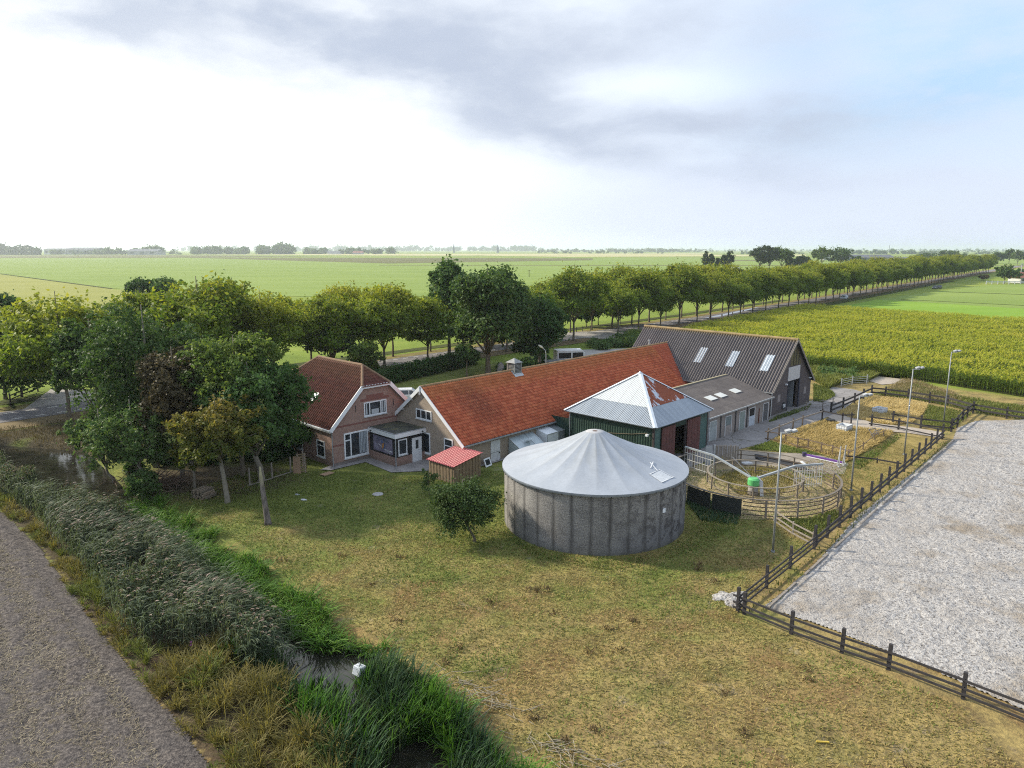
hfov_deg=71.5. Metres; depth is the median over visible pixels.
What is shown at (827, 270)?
roadside tree
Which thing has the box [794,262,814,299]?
roadside tree
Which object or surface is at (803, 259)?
broadleaf tree
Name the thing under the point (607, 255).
field
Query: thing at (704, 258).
poplar tree
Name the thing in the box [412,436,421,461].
porch door
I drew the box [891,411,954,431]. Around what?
paddock fence
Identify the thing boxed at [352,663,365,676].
container
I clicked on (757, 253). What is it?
broadleaf tree
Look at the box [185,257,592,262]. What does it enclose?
field
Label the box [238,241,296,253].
wood
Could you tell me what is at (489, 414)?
stable
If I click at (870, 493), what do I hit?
paddock fence
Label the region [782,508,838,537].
rough grass
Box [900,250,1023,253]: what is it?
wood
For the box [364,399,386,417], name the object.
window
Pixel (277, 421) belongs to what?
broadleaf tree
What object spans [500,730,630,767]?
stalk litter
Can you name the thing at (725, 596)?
sand heap
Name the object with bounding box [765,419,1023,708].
arena sand
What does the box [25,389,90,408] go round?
driveway
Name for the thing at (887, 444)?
rough grass
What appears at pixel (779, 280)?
roadside tree
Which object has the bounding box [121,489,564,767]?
sedge
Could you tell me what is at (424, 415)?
window
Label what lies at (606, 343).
undergrowth
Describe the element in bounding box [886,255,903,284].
roadside tree
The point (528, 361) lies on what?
undergrowth
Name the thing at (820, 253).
broadleaf tree
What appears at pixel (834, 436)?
straw grass
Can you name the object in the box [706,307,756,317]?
water
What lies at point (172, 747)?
road
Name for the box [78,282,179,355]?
roadside tree
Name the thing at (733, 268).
roadside tree
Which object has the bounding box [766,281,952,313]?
roadside bank
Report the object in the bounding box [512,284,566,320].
roadside tree
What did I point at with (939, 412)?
rough grass
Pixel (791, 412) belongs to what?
rough grass
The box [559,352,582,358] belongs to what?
side window
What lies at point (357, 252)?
barn
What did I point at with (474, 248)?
wood
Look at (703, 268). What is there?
roadside tree
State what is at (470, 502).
apple tree
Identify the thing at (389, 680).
bulrushes
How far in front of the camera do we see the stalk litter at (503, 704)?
28.53 m
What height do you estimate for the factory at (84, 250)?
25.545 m
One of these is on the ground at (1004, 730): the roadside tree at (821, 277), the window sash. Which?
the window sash
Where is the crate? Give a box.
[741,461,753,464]
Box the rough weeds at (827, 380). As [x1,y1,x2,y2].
[810,361,882,387]
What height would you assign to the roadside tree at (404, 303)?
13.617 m
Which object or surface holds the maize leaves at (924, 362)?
on the maize floor at (974, 386)
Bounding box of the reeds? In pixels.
[0,451,308,671]
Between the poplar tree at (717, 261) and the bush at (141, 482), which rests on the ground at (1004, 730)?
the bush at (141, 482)
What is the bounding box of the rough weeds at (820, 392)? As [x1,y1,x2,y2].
[813,382,834,401]
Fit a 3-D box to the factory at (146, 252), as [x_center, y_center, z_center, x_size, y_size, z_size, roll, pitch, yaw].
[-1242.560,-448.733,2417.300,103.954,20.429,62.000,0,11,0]
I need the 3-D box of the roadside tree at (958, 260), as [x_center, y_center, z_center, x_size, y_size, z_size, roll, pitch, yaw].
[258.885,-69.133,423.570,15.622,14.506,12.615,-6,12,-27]
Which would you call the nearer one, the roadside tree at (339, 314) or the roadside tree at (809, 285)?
the roadside tree at (339, 314)
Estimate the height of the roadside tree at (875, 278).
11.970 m
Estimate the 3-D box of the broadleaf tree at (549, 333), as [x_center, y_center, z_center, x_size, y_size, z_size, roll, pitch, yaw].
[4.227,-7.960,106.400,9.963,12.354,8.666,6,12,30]
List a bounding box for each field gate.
[805,398,834,409]
[841,374,868,386]
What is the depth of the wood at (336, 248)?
6847.50 m
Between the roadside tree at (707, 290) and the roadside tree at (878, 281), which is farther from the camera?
the roadside tree at (878, 281)
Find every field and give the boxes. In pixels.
[0,255,295,257]
[0,258,1023,296]
[0,274,129,326]
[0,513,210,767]
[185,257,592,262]
[215,253,710,255]
[478,255,805,256]
[495,265,1023,265]
[840,300,1023,324]
[878,284,1023,308]
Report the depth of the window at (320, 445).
60.82 m
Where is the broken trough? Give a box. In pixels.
[868,428,881,436]
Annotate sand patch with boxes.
[870,373,910,384]
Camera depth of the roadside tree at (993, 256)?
555.82 m
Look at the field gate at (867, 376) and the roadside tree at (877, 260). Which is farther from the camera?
the roadside tree at (877, 260)
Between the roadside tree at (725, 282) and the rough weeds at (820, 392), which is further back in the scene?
the roadside tree at (725, 282)
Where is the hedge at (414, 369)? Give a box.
[370,346,481,383]
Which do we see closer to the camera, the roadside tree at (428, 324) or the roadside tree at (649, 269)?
the roadside tree at (428, 324)
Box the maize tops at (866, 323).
[681,303,1023,382]
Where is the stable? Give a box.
[395,340,687,464]
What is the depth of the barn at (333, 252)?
2617.33 m
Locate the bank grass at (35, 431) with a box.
[0,418,145,449]
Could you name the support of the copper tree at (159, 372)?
on the ground at (1004, 730)
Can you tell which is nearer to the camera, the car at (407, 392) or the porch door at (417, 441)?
the porch door at (417, 441)
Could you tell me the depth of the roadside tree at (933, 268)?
365.31 m
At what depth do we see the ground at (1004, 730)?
34.45 m
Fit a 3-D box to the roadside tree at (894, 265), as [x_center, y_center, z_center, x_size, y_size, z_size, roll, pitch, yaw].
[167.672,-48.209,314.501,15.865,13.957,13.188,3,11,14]
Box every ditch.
[0,300,784,404]
[5,274,109,288]
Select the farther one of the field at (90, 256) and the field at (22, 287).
the field at (90, 256)
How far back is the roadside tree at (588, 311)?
153.81 m
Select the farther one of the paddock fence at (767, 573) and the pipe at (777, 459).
the pipe at (777, 459)
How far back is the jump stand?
59.83 m
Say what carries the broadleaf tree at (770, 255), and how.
on the field at (297, 278)
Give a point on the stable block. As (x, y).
(735, 404)
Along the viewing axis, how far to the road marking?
113.64 m
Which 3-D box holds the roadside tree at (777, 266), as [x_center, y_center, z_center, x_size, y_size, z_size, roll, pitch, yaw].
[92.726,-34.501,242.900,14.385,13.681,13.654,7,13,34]
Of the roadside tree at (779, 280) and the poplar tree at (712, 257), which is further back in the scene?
the poplar tree at (712, 257)
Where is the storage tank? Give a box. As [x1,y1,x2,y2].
[502,429,688,555]
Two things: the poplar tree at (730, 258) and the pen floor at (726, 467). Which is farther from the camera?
the poplar tree at (730, 258)
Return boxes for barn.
[327,251,340,253]
[352,251,363,253]
[551,371,712,454]
[632,325,814,416]
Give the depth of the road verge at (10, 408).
172.95 m
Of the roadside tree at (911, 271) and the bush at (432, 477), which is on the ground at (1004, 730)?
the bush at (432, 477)
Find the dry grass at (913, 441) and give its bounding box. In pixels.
[845,435,935,508]
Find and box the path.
[828,414,940,436]
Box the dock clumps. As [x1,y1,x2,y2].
[263,552,917,767]
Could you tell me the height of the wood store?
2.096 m
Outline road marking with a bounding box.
[4,318,709,418]
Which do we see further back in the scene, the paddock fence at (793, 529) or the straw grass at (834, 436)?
the straw grass at (834, 436)
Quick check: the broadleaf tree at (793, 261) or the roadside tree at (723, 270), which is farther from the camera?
the broadleaf tree at (793, 261)
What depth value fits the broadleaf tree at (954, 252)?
1049.79 m
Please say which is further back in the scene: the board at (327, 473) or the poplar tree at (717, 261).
the poplar tree at (717, 261)
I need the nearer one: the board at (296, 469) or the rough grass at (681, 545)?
the rough grass at (681, 545)
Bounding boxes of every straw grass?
[775,419,894,460]
[837,395,928,424]
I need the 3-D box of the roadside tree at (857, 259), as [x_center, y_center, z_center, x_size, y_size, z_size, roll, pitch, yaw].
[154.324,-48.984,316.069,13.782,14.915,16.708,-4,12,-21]
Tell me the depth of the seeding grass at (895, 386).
92.36 m
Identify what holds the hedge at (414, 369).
on the ground at (1004, 730)
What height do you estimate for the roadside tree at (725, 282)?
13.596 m
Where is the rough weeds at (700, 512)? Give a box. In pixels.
[686,498,739,524]
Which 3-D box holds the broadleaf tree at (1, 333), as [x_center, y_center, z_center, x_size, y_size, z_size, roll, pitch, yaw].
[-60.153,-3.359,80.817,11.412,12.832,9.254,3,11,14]
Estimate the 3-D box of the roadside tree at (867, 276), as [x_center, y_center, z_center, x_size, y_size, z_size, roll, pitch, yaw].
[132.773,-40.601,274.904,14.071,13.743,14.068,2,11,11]
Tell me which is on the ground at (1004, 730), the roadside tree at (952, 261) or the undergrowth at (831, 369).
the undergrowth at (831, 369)
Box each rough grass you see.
[503,516,735,569]
[741,441,949,611]
[747,440,824,455]
[769,403,811,421]
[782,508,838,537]
[854,433,900,467]
[874,384,1023,419]
[922,404,972,430]
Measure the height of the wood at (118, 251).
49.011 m
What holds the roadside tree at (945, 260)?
on the road verge at (54, 418)
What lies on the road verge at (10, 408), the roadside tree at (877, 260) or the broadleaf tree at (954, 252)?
the roadside tree at (877, 260)
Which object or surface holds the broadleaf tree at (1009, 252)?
on the field at (297, 278)
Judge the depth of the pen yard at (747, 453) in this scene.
61.89 m
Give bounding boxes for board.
[293,456,300,473]
[320,471,333,475]
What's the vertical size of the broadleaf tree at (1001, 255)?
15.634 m
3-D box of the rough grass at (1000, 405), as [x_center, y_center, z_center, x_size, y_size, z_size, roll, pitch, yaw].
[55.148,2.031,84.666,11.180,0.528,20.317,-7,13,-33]
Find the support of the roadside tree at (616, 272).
on the road verge at (10, 408)
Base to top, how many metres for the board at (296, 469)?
1.320 m
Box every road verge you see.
[0,266,1023,429]
[0,269,993,411]
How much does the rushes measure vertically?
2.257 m
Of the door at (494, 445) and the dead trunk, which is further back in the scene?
the door at (494, 445)
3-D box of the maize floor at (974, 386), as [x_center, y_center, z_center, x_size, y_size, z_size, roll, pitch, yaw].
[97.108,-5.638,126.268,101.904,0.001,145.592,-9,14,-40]
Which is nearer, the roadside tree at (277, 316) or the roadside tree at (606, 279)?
the roadside tree at (277, 316)
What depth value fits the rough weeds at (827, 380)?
98.20 m
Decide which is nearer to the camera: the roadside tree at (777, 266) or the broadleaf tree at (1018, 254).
the roadside tree at (777, 266)
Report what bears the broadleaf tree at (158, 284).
on the ground at (1004, 730)
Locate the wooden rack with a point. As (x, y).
(304, 461)
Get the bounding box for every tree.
[0,286,126,416]
[0,289,24,309]
[0,303,38,399]
[0,311,27,380]
[48,313,144,415]
[55,408,141,483]
[59,296,219,467]
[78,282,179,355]
[85,399,177,469]
[124,276,154,302]
[128,345,216,483]
[132,269,257,347]
[147,275,178,295]
[160,390,270,503]
[167,439,207,488]
[169,330,300,476]
[175,355,320,481]
[228,291,325,363]
[245,285,295,364]
[285,296,315,359]
[298,291,377,357]
[302,318,361,357]
[311,280,385,344]
[341,282,426,367]
[374,277,421,356]
[389,292,455,357]
[421,295,447,351]
[425,469,511,542]
[426,254,467,356]
[438,305,471,345]
[440,263,539,373]
[454,343,479,376]
[505,284,553,351]
[508,291,570,362]
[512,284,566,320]
[522,281,543,292]
[530,275,572,313]
[544,258,612,340]
[565,281,592,332]
[586,269,610,329]
[588,262,638,326]
[593,280,650,334]
[604,265,674,329]
[639,263,675,321]
[650,285,685,325]
[660,256,708,324]
[673,259,708,317]
[683,270,722,322]
[686,270,745,319]
[690,261,717,315]
[700,250,709,264]
[705,263,732,313]
[706,261,745,311]
[708,254,714,264]
[714,258,721,266]
[719,277,754,316]
[720,255,728,265]
[727,251,735,264]
[728,269,767,312]
[738,266,782,312]
[745,265,769,306]
[749,245,770,265]
[749,265,790,309]
[762,247,776,267]
[770,264,798,307]
[771,264,802,302]
[774,246,794,265]
[783,262,809,306]
[785,259,797,265]
[792,267,825,304]
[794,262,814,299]
[795,254,811,264]
[802,259,824,297]
[803,261,840,302]
[806,271,827,303]
[811,245,833,262]
[824,263,850,301]
[825,244,853,262]
[831,260,865,298]
[832,268,850,299]
[843,259,862,291]
[846,265,865,294]
[849,257,877,289]
[849,262,877,296]
[854,266,879,294]
[859,261,888,293]
[867,255,886,287]
[867,262,891,292]
[875,267,897,290]
[876,263,893,291]
[879,259,910,289]
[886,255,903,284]
[891,270,904,289]
[896,265,915,288]
[897,259,922,286]
[900,263,915,287]
[905,255,931,285]
[909,261,923,285]
[915,252,931,256]
[918,259,934,284]
[921,266,935,283]
[924,257,943,283]
[925,256,944,282]
[931,255,950,281]
[934,255,959,280]
[938,250,952,255]
[938,265,952,281]
[943,258,962,279]
[946,257,961,279]
[949,250,960,254]
[953,260,968,278]
[957,264,971,276]
[960,258,973,276]
[962,257,978,276]
[968,254,983,274]
[976,260,989,273]
[978,274,989,278]
[979,255,992,273]
[987,253,999,272]
[992,264,1023,283]
[993,252,1007,260]
[1004,248,1014,263]
[1008,249,1023,263]
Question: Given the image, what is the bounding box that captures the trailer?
[544,359,565,362]
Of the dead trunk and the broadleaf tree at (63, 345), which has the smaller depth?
the dead trunk
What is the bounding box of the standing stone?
[497,362,503,371]
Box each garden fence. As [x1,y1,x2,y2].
[9,386,38,401]
[247,451,303,485]
[986,281,1023,283]
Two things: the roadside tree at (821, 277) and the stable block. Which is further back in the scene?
the roadside tree at (821, 277)
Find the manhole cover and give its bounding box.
[372,492,382,495]
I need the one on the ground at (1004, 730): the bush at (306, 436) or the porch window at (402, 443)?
the bush at (306, 436)
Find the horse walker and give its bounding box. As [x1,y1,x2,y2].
[684,446,823,495]
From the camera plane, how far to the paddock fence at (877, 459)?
60.72 m
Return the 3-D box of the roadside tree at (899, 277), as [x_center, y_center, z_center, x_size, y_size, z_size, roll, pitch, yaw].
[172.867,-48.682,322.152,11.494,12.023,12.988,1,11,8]
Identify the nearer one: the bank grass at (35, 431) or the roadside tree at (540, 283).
the bank grass at (35, 431)
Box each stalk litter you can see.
[435,663,537,721]
[446,684,542,723]
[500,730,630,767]
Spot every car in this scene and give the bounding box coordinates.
[398,387,414,397]
[840,295,847,298]
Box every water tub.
[836,423,852,430]
[872,406,887,412]
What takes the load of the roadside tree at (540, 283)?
on the road verge at (10, 408)
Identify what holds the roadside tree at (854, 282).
on the road verge at (54, 418)
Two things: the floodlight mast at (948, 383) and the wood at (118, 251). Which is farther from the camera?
the wood at (118, 251)
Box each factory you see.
[43,248,68,254]
[67,247,102,254]
[127,249,165,254]
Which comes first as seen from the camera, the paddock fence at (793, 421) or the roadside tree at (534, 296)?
the paddock fence at (793, 421)
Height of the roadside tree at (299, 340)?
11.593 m
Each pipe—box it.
[754,454,799,464]
[755,456,796,464]
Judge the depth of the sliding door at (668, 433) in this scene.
60.49 m
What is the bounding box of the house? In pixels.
[1008,272,1023,282]
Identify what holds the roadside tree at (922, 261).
on the road verge at (54, 418)
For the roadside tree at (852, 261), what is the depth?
299.20 m
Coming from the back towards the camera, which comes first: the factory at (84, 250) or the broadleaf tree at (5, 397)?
the factory at (84, 250)
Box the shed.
[841,255,893,259]
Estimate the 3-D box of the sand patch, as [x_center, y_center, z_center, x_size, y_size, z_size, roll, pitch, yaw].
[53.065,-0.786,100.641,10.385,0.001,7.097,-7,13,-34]
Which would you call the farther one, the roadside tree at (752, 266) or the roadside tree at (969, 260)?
the roadside tree at (969, 260)
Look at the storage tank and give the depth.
43.50 m
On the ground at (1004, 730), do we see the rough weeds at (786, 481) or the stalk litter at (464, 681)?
the stalk litter at (464, 681)
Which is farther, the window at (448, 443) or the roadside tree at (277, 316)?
the roadside tree at (277, 316)
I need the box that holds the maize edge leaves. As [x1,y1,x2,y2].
[806,354,1023,393]
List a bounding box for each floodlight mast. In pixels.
[771,428,797,552]
[849,393,872,490]
[903,366,924,454]
[943,350,960,420]
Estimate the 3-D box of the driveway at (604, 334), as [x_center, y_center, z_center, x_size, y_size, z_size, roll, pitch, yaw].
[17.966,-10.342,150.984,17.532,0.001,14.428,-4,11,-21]
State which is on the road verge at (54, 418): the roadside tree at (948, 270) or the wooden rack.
the roadside tree at (948, 270)
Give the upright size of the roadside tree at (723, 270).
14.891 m
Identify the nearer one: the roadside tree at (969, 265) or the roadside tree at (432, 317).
the roadside tree at (432, 317)
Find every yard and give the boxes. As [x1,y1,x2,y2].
[674,387,862,465]
[722,451,847,473]
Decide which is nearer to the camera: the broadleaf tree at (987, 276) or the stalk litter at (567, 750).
the stalk litter at (567, 750)
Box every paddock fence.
[732,591,1023,720]
[736,529,818,612]
[765,431,850,458]
[767,409,824,439]
[773,510,813,545]
[813,424,944,549]
[820,408,854,422]
[830,385,1023,418]
[846,455,901,463]
[848,430,885,452]
[869,414,944,439]
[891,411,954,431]
[949,402,974,427]
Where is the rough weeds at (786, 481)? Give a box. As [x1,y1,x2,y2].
[717,465,797,494]
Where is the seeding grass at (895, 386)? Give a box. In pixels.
[886,377,965,401]
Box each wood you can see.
[0,242,41,254]
[48,248,199,254]
[92,244,167,254]
[158,244,378,250]
[190,245,240,253]
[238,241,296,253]
[302,246,398,253]
[379,245,543,250]
[538,250,663,253]
[539,248,700,251]
[600,247,1023,251]
[740,250,811,253]
[850,249,931,253]
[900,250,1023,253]
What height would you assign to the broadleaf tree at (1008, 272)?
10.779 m
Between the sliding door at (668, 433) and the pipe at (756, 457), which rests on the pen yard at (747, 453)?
the pipe at (756, 457)
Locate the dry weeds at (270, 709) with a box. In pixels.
[0,491,367,767]
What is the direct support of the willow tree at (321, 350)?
on the ground at (1004, 730)
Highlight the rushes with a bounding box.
[206,632,540,767]
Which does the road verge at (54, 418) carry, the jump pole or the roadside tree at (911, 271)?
the roadside tree at (911, 271)
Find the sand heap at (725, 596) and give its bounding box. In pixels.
[712,591,747,608]
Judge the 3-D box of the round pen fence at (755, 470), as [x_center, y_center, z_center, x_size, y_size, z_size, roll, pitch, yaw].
[18.650,7.436,54.739,7.150,1.222,7.150,0,11,0]
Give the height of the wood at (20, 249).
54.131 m
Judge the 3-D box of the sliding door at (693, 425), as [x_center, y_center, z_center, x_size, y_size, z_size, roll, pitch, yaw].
[16.216,4.590,63.565,0.080,3.210,2.184,10,15,43]
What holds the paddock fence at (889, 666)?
on the ground at (1004, 730)
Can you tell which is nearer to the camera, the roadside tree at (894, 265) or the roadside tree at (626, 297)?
the roadside tree at (626, 297)
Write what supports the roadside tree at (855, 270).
on the road verge at (54, 418)
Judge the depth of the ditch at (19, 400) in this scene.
135.21 m
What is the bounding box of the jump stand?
[837,445,846,467]
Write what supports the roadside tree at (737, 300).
on the road verge at (54, 418)
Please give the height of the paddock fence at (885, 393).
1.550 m
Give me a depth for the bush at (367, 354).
94.18 m
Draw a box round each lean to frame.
[508,432,543,453]
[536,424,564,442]
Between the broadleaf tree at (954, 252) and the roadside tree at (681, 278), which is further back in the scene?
the broadleaf tree at (954, 252)
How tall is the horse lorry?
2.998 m
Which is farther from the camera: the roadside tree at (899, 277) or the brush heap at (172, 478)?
the roadside tree at (899, 277)
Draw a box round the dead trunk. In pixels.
[259,467,271,525]
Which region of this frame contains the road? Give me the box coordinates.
[0,266,1019,422]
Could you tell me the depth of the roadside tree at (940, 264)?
376.85 m
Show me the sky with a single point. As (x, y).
(125, 124)
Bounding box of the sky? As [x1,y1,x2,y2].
[0,0,1023,249]
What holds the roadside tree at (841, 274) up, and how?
on the road verge at (54, 418)
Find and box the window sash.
[483,457,491,466]
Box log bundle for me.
[191,485,216,499]
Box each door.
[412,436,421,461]
[490,439,499,461]
[661,424,675,454]
[686,416,700,453]
[787,380,793,406]
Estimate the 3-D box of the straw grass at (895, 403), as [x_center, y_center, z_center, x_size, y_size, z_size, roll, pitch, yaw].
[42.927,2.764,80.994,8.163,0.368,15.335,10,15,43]
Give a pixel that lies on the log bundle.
(204, 492)
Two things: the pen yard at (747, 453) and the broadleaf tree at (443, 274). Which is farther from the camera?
the broadleaf tree at (443, 274)
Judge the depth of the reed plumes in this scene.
36.86 m
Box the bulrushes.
[236,640,531,767]
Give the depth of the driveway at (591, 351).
127.19 m
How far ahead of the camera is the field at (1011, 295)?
275.45 m
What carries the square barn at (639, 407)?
on the ground at (1004, 730)
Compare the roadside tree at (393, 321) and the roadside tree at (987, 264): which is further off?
the roadside tree at (987, 264)
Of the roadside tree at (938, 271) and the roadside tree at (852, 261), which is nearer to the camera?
the roadside tree at (852, 261)
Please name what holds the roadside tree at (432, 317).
on the road verge at (54, 418)
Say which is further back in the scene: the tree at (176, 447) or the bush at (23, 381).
the bush at (23, 381)
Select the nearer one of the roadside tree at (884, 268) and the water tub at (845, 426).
the water tub at (845, 426)
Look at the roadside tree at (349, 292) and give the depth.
110.93 m
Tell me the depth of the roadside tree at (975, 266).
474.84 m
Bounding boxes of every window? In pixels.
[316,439,325,458]
[343,429,369,459]
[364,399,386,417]
[398,438,407,456]
[415,408,431,422]
[424,432,430,454]
[444,438,452,449]
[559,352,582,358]
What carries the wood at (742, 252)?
on the ground at (1004, 730)
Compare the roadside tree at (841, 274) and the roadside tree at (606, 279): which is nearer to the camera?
the roadside tree at (606, 279)
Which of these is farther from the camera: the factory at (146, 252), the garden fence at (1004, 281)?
the factory at (146, 252)
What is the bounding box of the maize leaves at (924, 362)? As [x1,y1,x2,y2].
[691,304,1023,391]
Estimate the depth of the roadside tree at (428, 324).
127.04 m
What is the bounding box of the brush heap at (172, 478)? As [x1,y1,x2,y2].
[94,463,213,495]
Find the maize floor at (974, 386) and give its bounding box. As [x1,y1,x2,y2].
[746,316,1023,396]
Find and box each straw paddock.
[774,425,886,460]
[847,399,921,424]
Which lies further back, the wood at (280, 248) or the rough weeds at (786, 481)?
the wood at (280, 248)
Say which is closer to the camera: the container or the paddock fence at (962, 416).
the container
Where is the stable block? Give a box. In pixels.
[673,374,774,441]
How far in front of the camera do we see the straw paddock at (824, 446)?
66.25 m
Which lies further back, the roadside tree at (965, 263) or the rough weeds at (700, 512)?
the roadside tree at (965, 263)
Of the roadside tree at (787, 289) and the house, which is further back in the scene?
the house
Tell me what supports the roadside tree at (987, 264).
on the road verge at (54, 418)
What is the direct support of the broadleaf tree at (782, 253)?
on the field at (297, 278)
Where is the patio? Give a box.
[321,457,504,471]
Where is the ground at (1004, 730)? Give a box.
[0,250,1023,767]
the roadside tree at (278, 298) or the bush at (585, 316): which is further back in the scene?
the bush at (585, 316)
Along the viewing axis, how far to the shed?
1104.15 m
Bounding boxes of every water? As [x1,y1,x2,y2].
[0,446,447,767]
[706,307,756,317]
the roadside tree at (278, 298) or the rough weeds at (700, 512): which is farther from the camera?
the roadside tree at (278, 298)
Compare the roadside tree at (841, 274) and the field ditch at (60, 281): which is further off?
the field ditch at (60, 281)
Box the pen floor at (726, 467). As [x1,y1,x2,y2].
[686,463,844,519]
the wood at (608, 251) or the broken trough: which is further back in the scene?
the wood at (608, 251)
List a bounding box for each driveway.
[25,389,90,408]
[564,330,623,338]
[583,348,626,355]
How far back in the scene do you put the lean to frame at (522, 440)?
62.89 m
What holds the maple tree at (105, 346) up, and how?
on the ground at (1004, 730)
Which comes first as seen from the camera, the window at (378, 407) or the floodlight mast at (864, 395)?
the floodlight mast at (864, 395)
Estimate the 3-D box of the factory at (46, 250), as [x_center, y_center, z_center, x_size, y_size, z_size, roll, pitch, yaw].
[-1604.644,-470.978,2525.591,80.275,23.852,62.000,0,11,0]
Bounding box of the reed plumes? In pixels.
[0,454,290,645]
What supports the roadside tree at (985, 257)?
on the road verge at (54, 418)
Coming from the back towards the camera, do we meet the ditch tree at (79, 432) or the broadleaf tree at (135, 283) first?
the broadleaf tree at (135, 283)
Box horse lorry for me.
[553,348,584,359]
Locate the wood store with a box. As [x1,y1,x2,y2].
[426,446,482,483]
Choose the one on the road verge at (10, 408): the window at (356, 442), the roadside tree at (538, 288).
the roadside tree at (538, 288)
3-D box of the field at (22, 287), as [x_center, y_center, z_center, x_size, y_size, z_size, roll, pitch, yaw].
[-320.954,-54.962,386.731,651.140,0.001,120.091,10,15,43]
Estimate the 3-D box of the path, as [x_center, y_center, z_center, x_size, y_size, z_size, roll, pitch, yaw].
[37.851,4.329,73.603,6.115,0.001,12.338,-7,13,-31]
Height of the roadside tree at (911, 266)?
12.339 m
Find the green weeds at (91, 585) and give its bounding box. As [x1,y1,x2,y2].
[0,490,364,767]
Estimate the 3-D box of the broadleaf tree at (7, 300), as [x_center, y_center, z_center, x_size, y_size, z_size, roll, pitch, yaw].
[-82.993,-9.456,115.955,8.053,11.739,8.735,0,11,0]
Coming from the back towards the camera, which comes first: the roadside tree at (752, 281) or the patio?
the roadside tree at (752, 281)
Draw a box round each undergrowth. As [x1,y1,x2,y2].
[106,440,297,474]
[491,354,550,371]
[584,330,639,350]
[620,327,641,347]
[816,363,860,376]
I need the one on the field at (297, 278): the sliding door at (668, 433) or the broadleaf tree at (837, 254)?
the broadleaf tree at (837, 254)
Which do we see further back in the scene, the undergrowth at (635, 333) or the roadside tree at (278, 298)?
the undergrowth at (635, 333)
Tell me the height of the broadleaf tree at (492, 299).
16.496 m
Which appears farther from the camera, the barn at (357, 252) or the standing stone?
the barn at (357, 252)
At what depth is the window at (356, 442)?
61.08 m
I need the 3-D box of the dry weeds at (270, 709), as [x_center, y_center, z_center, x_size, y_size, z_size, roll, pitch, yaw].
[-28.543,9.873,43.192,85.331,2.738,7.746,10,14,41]
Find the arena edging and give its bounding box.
[767,440,954,607]
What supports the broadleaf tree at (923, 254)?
on the field at (297, 278)
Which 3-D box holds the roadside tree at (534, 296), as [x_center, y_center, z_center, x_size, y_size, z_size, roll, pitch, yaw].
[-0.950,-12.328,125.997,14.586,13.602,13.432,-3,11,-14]
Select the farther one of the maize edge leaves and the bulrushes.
the maize edge leaves
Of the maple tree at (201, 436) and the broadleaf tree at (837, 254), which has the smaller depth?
the maple tree at (201, 436)
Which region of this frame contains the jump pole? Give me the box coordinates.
[802,452,845,463]
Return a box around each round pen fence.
[678,445,842,518]
[706,459,804,501]
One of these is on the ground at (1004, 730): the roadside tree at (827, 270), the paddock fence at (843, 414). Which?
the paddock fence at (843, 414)
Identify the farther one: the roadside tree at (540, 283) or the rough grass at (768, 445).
the roadside tree at (540, 283)
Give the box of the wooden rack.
[296,453,306,472]
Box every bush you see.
[0,364,69,396]
[123,468,162,500]
[260,411,313,449]
[344,340,385,369]
[419,468,440,494]
[577,307,599,326]
[593,296,606,324]
[610,305,628,323]
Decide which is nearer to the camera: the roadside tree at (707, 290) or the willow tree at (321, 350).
the willow tree at (321, 350)
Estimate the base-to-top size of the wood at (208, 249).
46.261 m
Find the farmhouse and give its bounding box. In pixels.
[278,355,425,466]
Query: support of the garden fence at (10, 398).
on the ground at (1004, 730)
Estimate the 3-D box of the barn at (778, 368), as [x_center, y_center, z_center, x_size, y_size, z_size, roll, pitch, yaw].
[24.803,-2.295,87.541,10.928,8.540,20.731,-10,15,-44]
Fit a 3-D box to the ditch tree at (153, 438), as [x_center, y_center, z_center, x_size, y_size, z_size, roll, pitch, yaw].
[-28.167,4.671,53.552,6.057,7.197,6.052,0,11,0]
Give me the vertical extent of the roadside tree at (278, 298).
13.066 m
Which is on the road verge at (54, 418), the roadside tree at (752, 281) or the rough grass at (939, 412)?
the roadside tree at (752, 281)
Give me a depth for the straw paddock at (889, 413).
77.29 m

